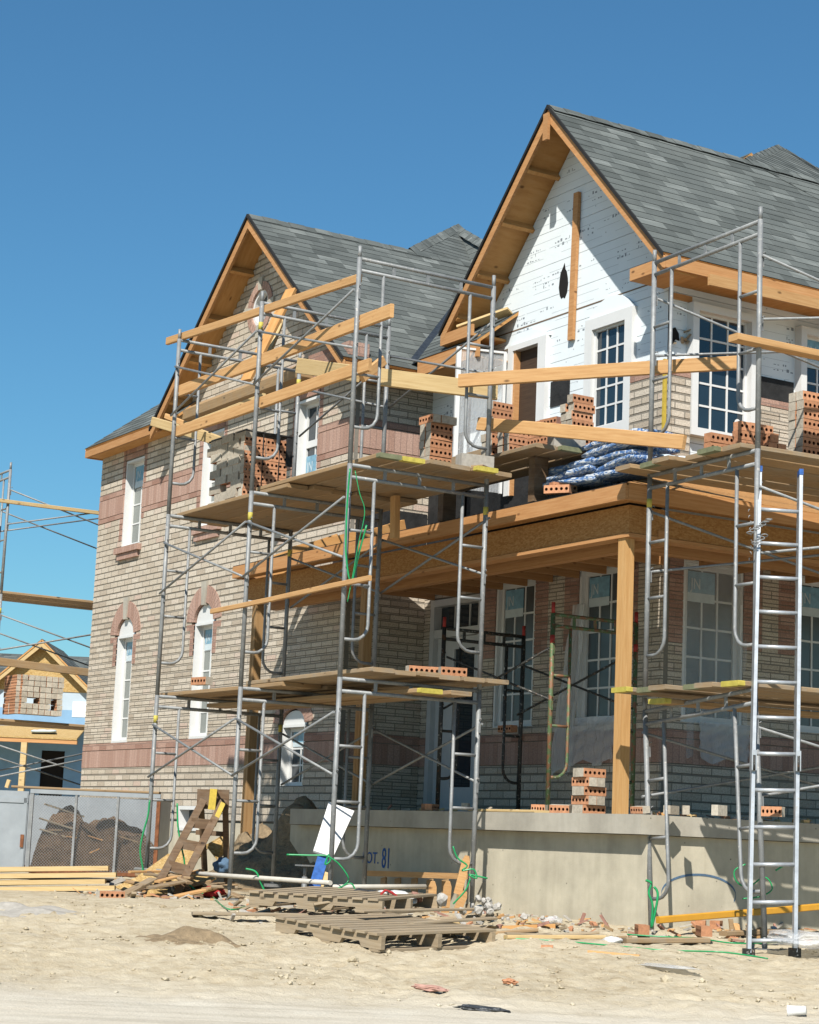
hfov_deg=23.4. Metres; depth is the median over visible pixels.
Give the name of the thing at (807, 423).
brick
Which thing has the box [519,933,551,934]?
scrap board
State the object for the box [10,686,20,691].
brick
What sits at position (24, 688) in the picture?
brick
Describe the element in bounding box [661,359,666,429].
spirit level
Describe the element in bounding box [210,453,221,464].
brick
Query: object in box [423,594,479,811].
front door
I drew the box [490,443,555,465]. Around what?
scaffold plank
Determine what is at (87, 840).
rubbish heap
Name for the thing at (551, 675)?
old scaffold
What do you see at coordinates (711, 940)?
packing strap
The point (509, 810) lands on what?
board offcut
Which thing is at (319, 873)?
blue board
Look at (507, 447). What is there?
brick
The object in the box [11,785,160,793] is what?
bin plank
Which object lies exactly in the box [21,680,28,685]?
brick
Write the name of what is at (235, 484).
brick
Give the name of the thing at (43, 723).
scaffold plank
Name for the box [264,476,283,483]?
brick
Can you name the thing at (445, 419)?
brick
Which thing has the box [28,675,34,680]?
brick
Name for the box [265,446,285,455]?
brick
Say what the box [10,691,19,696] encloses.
brick
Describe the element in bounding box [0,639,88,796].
unfinished house
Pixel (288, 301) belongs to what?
guard board
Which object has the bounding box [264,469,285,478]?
brick
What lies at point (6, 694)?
brick
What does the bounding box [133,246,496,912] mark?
scaffold
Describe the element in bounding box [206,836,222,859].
osb offcut
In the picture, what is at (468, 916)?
scrap board
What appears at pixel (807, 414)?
brick
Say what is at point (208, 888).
scrap board
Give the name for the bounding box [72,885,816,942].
rubbish chips
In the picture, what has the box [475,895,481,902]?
white rubble lump
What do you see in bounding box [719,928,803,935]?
board offcut
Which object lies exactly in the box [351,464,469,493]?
scaffold plank
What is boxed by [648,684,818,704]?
scaffold plank
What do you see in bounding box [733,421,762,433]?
brick
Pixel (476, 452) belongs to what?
scaffold plank
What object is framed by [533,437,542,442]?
brick
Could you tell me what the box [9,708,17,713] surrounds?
brick
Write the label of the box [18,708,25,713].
brick
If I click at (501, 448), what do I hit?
brick
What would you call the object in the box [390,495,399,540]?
hanging timber
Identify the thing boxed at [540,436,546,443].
brick
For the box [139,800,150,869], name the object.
packing strap
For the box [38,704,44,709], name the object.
brick
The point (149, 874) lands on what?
scrap board
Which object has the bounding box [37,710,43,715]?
brick
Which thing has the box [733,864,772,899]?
packing strap
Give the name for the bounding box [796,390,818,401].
brick
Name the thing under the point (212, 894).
cloth
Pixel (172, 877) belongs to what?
scrap board
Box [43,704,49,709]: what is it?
brick
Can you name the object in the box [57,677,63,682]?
brick
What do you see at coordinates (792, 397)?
brick
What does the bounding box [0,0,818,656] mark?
sky
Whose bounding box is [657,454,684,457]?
shingle bundle
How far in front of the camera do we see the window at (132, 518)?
30.32 m
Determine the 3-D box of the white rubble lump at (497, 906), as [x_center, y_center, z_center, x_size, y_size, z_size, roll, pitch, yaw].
[0.735,3.308,16.555,0.058,0.085,0.091,37,13,-15]
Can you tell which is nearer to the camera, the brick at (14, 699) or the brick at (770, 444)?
the brick at (770, 444)
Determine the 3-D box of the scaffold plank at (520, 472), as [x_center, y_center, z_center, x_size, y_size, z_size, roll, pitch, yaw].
[1.100,-0.401,20.229,0.240,0.050,2.651,8,-11,-29]
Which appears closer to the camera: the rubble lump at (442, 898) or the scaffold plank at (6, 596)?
the rubble lump at (442, 898)
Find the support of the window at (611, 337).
in the brick house at (590, 215)
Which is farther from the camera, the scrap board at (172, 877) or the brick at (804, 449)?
the scrap board at (172, 877)
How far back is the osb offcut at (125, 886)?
20.19 m
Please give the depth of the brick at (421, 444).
19.52 m
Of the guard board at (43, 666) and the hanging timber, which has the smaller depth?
the hanging timber
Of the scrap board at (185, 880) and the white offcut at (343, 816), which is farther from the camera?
the scrap board at (185, 880)
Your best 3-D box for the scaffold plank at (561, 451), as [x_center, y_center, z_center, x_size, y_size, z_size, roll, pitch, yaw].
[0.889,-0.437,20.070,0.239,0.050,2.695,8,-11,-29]
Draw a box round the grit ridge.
[0,902,87,916]
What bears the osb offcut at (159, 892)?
on the ground
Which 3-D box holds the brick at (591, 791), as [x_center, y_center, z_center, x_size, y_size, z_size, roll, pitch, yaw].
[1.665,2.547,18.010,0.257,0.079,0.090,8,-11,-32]
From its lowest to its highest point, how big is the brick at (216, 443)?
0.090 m
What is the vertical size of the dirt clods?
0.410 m
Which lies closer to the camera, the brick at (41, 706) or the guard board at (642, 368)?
the guard board at (642, 368)
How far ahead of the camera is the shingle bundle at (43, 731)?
48.49 m
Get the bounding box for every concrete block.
[455,453,493,467]
[547,437,585,447]
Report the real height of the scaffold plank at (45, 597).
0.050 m
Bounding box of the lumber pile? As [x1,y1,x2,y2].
[0,866,116,890]
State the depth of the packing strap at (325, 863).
17.62 m
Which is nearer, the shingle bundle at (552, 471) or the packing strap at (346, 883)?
the packing strap at (346, 883)
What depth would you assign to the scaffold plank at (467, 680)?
18.78 m
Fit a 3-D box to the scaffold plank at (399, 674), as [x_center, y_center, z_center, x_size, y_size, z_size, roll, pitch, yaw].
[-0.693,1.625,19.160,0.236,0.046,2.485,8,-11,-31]
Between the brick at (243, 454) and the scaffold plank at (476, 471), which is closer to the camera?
the scaffold plank at (476, 471)
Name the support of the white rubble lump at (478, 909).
on the ground
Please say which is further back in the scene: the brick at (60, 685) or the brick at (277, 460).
the brick at (60, 685)
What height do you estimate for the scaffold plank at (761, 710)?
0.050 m
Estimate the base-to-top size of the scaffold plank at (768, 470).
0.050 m
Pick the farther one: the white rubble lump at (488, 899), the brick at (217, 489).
the brick at (217, 489)
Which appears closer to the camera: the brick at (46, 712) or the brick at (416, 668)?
the brick at (416, 668)
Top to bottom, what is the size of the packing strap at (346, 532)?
1.062 m
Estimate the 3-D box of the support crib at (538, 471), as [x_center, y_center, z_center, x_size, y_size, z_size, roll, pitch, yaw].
[1.255,-0.309,19.267,0.160,0.440,0.100,8,-11,-31]
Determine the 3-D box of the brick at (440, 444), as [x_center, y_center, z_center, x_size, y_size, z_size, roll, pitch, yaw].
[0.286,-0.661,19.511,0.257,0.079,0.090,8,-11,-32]
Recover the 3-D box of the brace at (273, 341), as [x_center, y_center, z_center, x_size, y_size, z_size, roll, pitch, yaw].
[-1.778,-2.027,25.010,0.074,1.333,0.054,0,-48,15]
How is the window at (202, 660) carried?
in the brick house at (590, 215)
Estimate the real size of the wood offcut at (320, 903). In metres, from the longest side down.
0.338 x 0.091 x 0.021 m
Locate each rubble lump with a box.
[411,891,422,902]
[436,893,447,906]
[474,905,482,913]
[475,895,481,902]
[484,902,491,910]
[485,897,491,902]
[486,908,493,914]
[493,902,501,910]
[520,913,527,919]
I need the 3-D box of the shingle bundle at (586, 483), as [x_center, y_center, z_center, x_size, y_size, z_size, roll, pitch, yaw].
[1.596,-0.262,19.121,0.330,0.082,0.920,13,-13,-38]
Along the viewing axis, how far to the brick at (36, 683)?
30.64 m
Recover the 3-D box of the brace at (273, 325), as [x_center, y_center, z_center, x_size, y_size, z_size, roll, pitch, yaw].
[-1.767,-2.230,24.840,0.162,1.565,0.058,-5,-41,36]
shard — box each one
[411,984,448,991]
[502,978,518,984]
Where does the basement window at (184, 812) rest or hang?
in the brick house at (590, 215)
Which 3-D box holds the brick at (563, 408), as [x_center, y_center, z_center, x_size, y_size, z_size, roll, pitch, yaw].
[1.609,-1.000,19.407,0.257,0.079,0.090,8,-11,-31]
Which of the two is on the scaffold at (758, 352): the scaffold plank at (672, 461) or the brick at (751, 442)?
the scaffold plank at (672, 461)
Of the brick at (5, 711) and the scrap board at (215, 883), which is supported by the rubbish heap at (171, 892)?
the scrap board at (215, 883)
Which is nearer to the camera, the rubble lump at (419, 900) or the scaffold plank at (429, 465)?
the rubble lump at (419, 900)
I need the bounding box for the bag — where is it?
[212,857,233,872]
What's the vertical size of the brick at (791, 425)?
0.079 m
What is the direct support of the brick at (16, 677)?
on the brick at (15, 682)
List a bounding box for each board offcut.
[174,888,222,897]
[191,911,307,915]
[211,885,237,888]
[468,809,548,812]
[486,924,554,928]
[503,935,605,938]
[587,950,639,955]
[621,937,710,942]
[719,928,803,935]
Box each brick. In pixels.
[2,709,9,714]
[3,692,9,697]
[3,703,10,708]
[4,681,10,686]
[4,686,11,691]
[5,675,12,680]
[9,697,19,702]
[9,702,18,707]
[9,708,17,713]
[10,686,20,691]
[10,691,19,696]
[11,674,20,679]
[11,680,21,685]
[16,697,26,702]
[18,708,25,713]
[19,691,26,696]
[19,703,26,707]
[20,686,27,690]
[21,674,27,679]
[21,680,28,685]
[23,709,31,714]
[25,686,32,691]
[25,703,31,708]
[27,692,32,697]
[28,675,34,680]
[28,709,37,714]
[31,692,39,697]
[32,703,38,708]
[33,681,39,686]
[33,687,38,691]
[33,698,44,703]
[34,675,40,680]
[34,693,45,698]
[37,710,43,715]
[38,687,45,692]
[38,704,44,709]
[39,710,49,715]
[40,681,45,686]
[43,693,50,698]
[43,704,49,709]
[45,676,51,681]
[45,699,50,704]
[46,682,51,687]
[50,710,55,715]
[51,688,57,693]
[51,694,56,699]
[51,700,61,705]
[51,705,61,710]
[51,711,61,716]
[52,677,57,682]
[52,682,57,687]
[53,694,62,699]
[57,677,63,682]
[58,683,63,688]
[96,890,124,897]
[191,677,212,685]
[207,447,216,457]
[209,469,220,480]
[209,485,225,495]
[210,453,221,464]
[211,437,221,447]
[214,475,229,485]
[214,492,224,501]
[216,459,227,469]
[217,443,227,453]
[221,465,232,475]
[222,433,234,443]
[222,449,233,459]
[225,488,237,498]
[227,471,239,482]
[228,439,240,449]
[228,455,240,465]
[230,479,241,489]
[232,462,249,472]
[233,445,250,456]
[235,429,252,439]
[238,488,255,495]
[239,481,263,489]
[240,442,265,452]
[240,450,265,460]
[240,465,264,475]
[240,473,264,482]
[241,435,265,445]
[241,458,265,467]
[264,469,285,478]
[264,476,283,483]
[265,438,285,448]
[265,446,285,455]
[265,453,285,463]
[265,461,286,470]
[405,665,431,671]
[419,413,440,424]
[419,440,424,449]
[420,424,425,432]
[420,432,425,440]
[420,449,424,457]
[421,804,429,810]
[425,439,451,449]
[425,447,451,458]
[425,455,450,462]
[425,804,438,810]
[426,422,452,433]
[426,430,452,441]
[429,667,437,672]
[438,666,466,676]
[439,415,449,424]
[448,416,456,425]
[461,803,469,810]
[481,434,485,442]
[490,440,497,448]
[490,448,497,454]
[491,409,511,419]
[491,432,497,440]
[492,401,512,411]
[497,432,504,437]
[497,445,503,452]
[498,437,503,445]
[498,725,516,732]
[504,433,526,437]
[504,436,526,445]
[504,444,521,450]
[527,438,538,444]
[531,804,547,810]
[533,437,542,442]
[540,416,560,423]
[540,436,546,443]
[544,484,571,494]
[549,482,576,492]
[549,804,571,812]
[560,404,568,412]
[561,412,565,421]
[566,410,592,421]
[567,394,593,404]
[567,419,593,426]
[568,402,594,413]
[571,796,596,804]
[572,777,596,786]
[572,786,584,795]
[572,805,576,812]
[573,768,577,776]
[577,768,605,777]
[577,805,605,813]
[578,786,605,795]
[595,778,604,786]
[596,796,604,804]
[630,806,649,813]
[634,924,649,934]
[663,805,678,814]
[682,805,689,814]
[695,920,705,924]
[695,925,711,936]
[704,432,733,444]
[704,442,726,447]
[710,920,722,928]
[711,805,726,815]
[732,430,760,442]
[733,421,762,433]
[734,439,745,443]
[746,440,762,445]
[748,431,765,442]
[750,422,772,433]
[761,806,784,816]
[762,433,778,442]
[763,442,776,447]
[777,443,785,449]
[788,411,796,420]
[788,420,795,430]
[788,429,795,439]
[788,439,795,448]
[789,392,795,402]
[789,401,796,411]
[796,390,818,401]
[796,418,818,429]
[796,427,818,439]
[796,437,818,448]
[796,446,818,454]
[797,399,818,411]
[797,409,818,420]
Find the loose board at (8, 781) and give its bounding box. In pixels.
[5,779,10,787]
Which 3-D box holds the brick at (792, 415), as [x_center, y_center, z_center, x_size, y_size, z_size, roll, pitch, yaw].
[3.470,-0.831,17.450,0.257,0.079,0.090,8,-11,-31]
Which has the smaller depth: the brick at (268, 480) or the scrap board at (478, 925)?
the scrap board at (478, 925)
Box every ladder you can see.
[153,789,228,893]
[742,466,803,956]
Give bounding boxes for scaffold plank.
[0,590,92,604]
[0,718,84,727]
[0,722,83,728]
[0,723,83,729]
[0,724,81,729]
[2,595,92,605]
[2,597,92,607]
[2,599,92,609]
[159,682,303,696]
[172,483,307,520]
[190,485,333,523]
[195,684,320,698]
[207,490,345,526]
[207,688,442,708]
[219,685,346,700]
[235,491,376,527]
[236,688,363,700]
[242,690,471,710]
[246,667,394,684]
[252,496,389,531]
[256,452,401,490]
[265,497,417,533]
[304,670,415,684]
[307,456,424,487]
[321,671,440,686]
[334,459,450,491]
[347,675,459,688]
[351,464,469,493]
[364,676,484,689]
[377,465,497,497]
[400,471,511,499]
[451,449,481,463]
[452,678,508,687]
[457,451,585,491]
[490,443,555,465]
[494,445,581,471]
[611,686,818,710]
[615,463,818,502]
[636,687,818,707]
[640,461,818,495]
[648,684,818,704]
[648,698,818,718]
[652,455,818,488]
[683,684,818,701]
[685,453,818,481]
[694,682,818,698]
[697,446,818,474]
[721,680,818,695]
[722,443,818,465]
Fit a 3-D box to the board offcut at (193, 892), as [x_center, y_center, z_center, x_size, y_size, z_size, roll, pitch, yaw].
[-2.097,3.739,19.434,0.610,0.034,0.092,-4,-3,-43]
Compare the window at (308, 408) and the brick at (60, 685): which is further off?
the brick at (60, 685)
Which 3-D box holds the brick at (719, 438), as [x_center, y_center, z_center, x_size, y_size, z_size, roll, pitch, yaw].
[2.649,-0.620,16.903,0.257,0.079,0.090,8,-11,-31]
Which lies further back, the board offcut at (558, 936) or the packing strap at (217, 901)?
the packing strap at (217, 901)
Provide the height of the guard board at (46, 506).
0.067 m
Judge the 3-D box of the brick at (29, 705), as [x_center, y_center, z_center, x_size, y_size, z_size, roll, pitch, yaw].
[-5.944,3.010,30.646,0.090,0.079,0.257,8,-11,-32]
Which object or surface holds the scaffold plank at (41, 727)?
on the scaffold at (7, 523)
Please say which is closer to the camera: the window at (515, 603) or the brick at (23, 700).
the window at (515, 603)
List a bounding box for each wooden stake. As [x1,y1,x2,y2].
[428,881,436,911]
[441,881,451,912]
[452,890,466,912]
[454,855,469,894]
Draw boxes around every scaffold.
[0,462,98,784]
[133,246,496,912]
[435,602,638,809]
[641,206,818,950]
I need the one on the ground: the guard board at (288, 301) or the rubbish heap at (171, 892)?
the rubbish heap at (171, 892)
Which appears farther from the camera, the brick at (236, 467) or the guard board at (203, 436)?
the guard board at (203, 436)
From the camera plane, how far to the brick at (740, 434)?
17.08 m
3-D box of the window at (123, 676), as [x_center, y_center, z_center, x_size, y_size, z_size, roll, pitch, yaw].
[-4.228,2.529,29.630,0.148,1.860,0.604,8,-11,-31]
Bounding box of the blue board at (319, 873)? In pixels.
[309,856,327,886]
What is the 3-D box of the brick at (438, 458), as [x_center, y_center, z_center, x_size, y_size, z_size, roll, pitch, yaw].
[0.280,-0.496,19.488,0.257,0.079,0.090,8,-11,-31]
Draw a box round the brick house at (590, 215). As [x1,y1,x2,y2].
[80,105,818,929]
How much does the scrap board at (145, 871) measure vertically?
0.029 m
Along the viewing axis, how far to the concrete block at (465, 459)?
18.91 m
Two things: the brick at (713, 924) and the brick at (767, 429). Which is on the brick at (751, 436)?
the brick at (767, 429)
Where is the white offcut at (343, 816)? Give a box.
[313,802,353,854]
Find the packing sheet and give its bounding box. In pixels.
[209,429,293,485]
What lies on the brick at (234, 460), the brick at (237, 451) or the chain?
the brick at (237, 451)
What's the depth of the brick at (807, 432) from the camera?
17.28 m
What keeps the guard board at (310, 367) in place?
attached to the scaffold at (258, 760)
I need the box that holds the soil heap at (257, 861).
[209,796,316,891]
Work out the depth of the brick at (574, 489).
18.94 m
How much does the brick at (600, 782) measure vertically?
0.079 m
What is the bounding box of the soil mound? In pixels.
[136,926,240,947]
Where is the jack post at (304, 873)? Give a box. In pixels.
[295,864,314,886]
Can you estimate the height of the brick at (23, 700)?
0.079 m
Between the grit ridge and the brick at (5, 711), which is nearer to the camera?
the grit ridge
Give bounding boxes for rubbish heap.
[29,805,153,877]
[137,885,227,898]
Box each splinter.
[39,817,72,829]
[44,803,83,817]
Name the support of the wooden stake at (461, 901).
on the ground
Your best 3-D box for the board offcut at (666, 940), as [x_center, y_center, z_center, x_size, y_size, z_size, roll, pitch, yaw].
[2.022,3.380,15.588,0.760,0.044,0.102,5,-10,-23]
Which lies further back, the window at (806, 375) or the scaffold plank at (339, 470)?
the window at (806, 375)
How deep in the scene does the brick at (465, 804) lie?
19.47 m
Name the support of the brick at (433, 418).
on the brick at (422, 428)
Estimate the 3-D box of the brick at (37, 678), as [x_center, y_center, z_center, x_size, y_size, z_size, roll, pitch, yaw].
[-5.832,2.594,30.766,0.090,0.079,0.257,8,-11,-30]
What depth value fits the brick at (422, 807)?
20.20 m
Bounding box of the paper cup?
[787,1005,806,1015]
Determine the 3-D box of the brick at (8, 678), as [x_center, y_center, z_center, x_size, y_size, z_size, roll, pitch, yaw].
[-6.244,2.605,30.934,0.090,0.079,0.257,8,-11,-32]
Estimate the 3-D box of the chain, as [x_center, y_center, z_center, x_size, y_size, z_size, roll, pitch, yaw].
[2.856,0.200,16.138,0.214,0.458,0.059,2,-10,1]
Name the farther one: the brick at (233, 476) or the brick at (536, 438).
the brick at (233, 476)
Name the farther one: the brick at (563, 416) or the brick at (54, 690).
the brick at (54, 690)
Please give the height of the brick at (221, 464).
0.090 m
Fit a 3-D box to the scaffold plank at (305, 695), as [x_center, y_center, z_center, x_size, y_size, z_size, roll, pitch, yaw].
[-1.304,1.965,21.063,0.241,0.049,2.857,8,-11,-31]
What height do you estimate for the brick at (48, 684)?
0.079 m
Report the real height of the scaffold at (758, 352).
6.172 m
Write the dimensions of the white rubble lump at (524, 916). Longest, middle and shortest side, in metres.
0.071 x 0.061 x 0.049 m
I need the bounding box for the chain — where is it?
[746,509,772,559]
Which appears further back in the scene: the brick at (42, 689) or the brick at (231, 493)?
the brick at (42, 689)
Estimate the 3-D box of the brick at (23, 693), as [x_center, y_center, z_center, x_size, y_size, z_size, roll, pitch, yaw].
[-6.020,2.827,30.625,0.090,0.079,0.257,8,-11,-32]
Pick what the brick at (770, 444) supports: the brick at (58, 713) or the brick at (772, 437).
the brick at (772, 437)
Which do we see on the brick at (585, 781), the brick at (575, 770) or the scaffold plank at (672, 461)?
the brick at (575, 770)
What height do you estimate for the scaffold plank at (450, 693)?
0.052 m
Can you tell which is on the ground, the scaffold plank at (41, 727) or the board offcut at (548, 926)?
the board offcut at (548, 926)
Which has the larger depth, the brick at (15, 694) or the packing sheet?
the brick at (15, 694)
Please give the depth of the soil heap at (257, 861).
22.61 m
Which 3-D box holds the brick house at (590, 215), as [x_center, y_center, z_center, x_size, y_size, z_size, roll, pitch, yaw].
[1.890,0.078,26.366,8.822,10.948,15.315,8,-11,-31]
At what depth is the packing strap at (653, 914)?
16.40 m
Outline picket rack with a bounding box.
[367,871,467,897]
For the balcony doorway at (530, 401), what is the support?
in the brick house at (590, 215)
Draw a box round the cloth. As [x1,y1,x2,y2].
[202,886,226,897]
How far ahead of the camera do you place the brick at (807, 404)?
17.32 m
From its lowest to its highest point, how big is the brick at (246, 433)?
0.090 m
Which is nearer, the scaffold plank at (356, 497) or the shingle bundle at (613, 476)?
the shingle bundle at (613, 476)
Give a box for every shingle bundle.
[31,729,56,732]
[543,476,618,491]
[546,464,600,481]
[548,457,597,476]
[579,428,658,451]
[580,469,646,482]
[581,443,656,458]
[584,449,658,465]
[591,454,657,473]
[653,447,679,454]
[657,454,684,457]
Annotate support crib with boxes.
[437,490,456,521]
[528,456,547,501]
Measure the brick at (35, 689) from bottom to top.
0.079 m
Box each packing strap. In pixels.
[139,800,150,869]
[176,803,202,893]
[213,897,244,909]
[246,868,263,888]
[287,854,330,864]
[327,856,355,888]
[345,469,366,578]
[347,471,364,601]
[452,846,487,878]
[453,878,470,903]
[505,938,767,958]
[627,934,790,943]
[645,879,658,928]
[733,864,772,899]
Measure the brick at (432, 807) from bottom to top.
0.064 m
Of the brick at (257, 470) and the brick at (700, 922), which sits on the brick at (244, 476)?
the brick at (257, 470)
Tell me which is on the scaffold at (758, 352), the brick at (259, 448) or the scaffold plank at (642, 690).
the scaffold plank at (642, 690)
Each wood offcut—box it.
[313,901,330,905]
[355,908,474,912]
[406,917,497,923]
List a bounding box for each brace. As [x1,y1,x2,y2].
[241,288,296,381]
[253,319,282,385]
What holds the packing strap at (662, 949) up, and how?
on the ground
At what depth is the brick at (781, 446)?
17.16 m
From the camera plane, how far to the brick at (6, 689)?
30.89 m
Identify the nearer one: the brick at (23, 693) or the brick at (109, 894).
the brick at (109, 894)
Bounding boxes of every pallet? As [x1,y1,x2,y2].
[248,886,438,913]
[275,913,495,952]
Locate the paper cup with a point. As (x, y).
(792, 1010)
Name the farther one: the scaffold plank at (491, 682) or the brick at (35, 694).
the brick at (35, 694)
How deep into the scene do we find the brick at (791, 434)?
17.36 m
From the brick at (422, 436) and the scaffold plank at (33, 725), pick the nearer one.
the brick at (422, 436)
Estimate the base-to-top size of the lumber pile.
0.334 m
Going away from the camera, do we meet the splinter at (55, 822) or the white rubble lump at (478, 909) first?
the white rubble lump at (478, 909)
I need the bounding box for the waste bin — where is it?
[0,789,170,876]
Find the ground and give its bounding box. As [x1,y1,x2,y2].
[0,872,818,1023]
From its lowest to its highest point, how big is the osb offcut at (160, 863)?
0.517 m
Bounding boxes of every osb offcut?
[109,876,125,885]
[116,874,148,890]
[138,844,207,883]
[147,889,167,896]
[172,875,215,890]
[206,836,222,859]
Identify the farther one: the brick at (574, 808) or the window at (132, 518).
the window at (132, 518)
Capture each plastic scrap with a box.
[454,1004,510,1012]
[601,936,622,942]
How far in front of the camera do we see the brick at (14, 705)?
30.55 m
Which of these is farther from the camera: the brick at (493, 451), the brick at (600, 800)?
the brick at (493, 451)
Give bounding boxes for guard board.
[0,499,98,514]
[0,658,88,675]
[150,417,220,443]
[164,413,186,424]
[166,274,361,344]
[175,358,371,436]
[178,303,393,396]
[186,393,265,422]
[210,575,371,613]
[295,358,359,381]
[358,356,386,382]
[380,368,497,399]
[458,356,740,387]
[476,417,686,449]
[728,333,818,360]
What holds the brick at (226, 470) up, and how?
on the brick at (233, 476)
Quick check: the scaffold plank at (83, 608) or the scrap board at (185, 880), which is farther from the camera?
the scaffold plank at (83, 608)
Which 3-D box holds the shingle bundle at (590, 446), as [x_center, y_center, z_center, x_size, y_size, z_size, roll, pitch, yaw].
[1.994,-0.669,18.688,0.330,0.083,0.920,6,-12,-27]
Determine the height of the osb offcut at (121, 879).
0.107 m
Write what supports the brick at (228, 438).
on the brick at (236, 443)
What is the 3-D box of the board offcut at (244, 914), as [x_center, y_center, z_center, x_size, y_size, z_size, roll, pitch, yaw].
[-1.303,3.284,16.130,0.947,0.027,0.121,3,-9,-8]
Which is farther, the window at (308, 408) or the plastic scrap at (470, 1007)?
the window at (308, 408)
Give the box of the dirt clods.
[0,885,818,1015]
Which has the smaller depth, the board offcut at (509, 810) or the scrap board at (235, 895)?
the board offcut at (509, 810)
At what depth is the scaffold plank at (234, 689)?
20.41 m
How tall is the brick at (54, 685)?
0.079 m
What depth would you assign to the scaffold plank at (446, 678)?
18.68 m
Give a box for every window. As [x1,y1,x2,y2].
[111,619,135,742]
[121,456,144,546]
[178,806,197,830]
[188,604,215,738]
[200,428,224,525]
[253,290,267,325]
[280,711,308,785]
[296,395,319,475]
[492,579,536,727]
[576,566,617,723]
[583,306,636,429]
[680,559,742,726]
[686,301,756,438]
[793,576,818,732]
[794,326,818,392]
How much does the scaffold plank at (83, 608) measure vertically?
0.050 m
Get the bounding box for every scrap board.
[114,878,152,885]
[124,877,157,896]
[128,870,160,872]
[143,873,157,875]
[146,881,184,889]
[147,871,205,897]
[154,869,204,882]
[158,873,193,879]
[168,872,192,883]
[185,880,210,887]
[201,884,237,890]
[203,882,224,885]
[223,888,262,889]
[224,889,245,898]
[433,913,497,919]
[465,924,492,927]
[496,928,537,934]
[504,932,533,934]
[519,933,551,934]
[525,920,556,923]
[554,931,598,934]
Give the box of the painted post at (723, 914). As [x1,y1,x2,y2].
[656,903,818,923]
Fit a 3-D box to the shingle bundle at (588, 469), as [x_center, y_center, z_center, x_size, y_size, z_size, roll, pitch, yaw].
[1.578,-0.334,19.193,0.330,0.083,0.920,8,-15,-33]
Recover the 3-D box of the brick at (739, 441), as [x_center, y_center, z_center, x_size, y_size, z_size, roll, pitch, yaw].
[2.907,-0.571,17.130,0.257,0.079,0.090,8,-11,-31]
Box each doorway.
[39,750,64,795]
[452,334,550,496]
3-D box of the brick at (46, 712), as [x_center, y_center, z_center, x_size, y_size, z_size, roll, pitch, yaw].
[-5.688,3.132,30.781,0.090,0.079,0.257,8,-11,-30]
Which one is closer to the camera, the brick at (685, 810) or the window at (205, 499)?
the brick at (685, 810)
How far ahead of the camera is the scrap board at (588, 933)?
15.56 m
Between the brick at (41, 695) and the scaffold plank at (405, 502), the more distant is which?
the brick at (41, 695)
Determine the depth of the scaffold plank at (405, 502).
21.46 m
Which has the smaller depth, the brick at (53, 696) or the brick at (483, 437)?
the brick at (483, 437)
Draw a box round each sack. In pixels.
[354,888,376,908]
[377,890,416,903]
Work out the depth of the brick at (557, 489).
18.82 m
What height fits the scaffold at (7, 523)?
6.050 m
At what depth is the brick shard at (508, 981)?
13.06 m
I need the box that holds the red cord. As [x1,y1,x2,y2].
[380,889,397,895]
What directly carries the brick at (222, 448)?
on the brick at (227, 454)
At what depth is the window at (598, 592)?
21.66 m
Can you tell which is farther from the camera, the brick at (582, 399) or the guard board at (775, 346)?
the brick at (582, 399)
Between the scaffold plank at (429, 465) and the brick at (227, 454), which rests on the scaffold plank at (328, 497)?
the scaffold plank at (429, 465)
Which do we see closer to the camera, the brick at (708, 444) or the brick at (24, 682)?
the brick at (708, 444)
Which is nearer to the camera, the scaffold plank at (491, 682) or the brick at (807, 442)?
the brick at (807, 442)
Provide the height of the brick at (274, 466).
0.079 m
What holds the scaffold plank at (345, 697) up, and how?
on the scaffold at (258, 760)
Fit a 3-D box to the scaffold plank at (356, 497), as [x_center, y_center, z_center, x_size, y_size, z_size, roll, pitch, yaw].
[-1.166,-0.011,21.226,0.240,0.050,2.817,8,-11,-31]
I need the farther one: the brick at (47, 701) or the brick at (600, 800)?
the brick at (47, 701)
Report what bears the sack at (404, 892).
on the ground
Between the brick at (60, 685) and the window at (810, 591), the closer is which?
the window at (810, 591)
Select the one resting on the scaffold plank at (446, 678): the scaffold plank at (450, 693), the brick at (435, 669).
the brick at (435, 669)
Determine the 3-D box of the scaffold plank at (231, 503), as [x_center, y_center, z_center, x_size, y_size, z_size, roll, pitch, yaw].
[-1.829,-0.096,20.883,0.240,0.049,2.715,8,-11,-31]
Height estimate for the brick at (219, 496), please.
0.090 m
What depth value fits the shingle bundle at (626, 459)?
18.34 m
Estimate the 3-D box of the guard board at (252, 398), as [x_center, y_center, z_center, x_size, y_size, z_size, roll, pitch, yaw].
[-1.980,-1.048,21.009,0.044,0.104,1.856,8,-12,-31]
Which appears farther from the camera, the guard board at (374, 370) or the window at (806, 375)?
the window at (806, 375)
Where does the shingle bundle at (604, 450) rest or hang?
on the shingle bundle at (602, 460)
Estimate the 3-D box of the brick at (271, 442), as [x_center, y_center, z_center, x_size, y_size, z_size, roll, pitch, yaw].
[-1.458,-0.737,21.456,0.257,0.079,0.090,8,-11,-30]
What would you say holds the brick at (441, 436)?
on the brick at (440, 444)
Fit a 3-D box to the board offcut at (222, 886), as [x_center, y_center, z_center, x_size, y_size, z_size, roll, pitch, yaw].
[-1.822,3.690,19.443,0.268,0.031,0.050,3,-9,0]
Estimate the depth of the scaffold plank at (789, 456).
16.64 m
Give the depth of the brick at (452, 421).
19.55 m
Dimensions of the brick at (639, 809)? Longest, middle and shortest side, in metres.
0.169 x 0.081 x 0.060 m

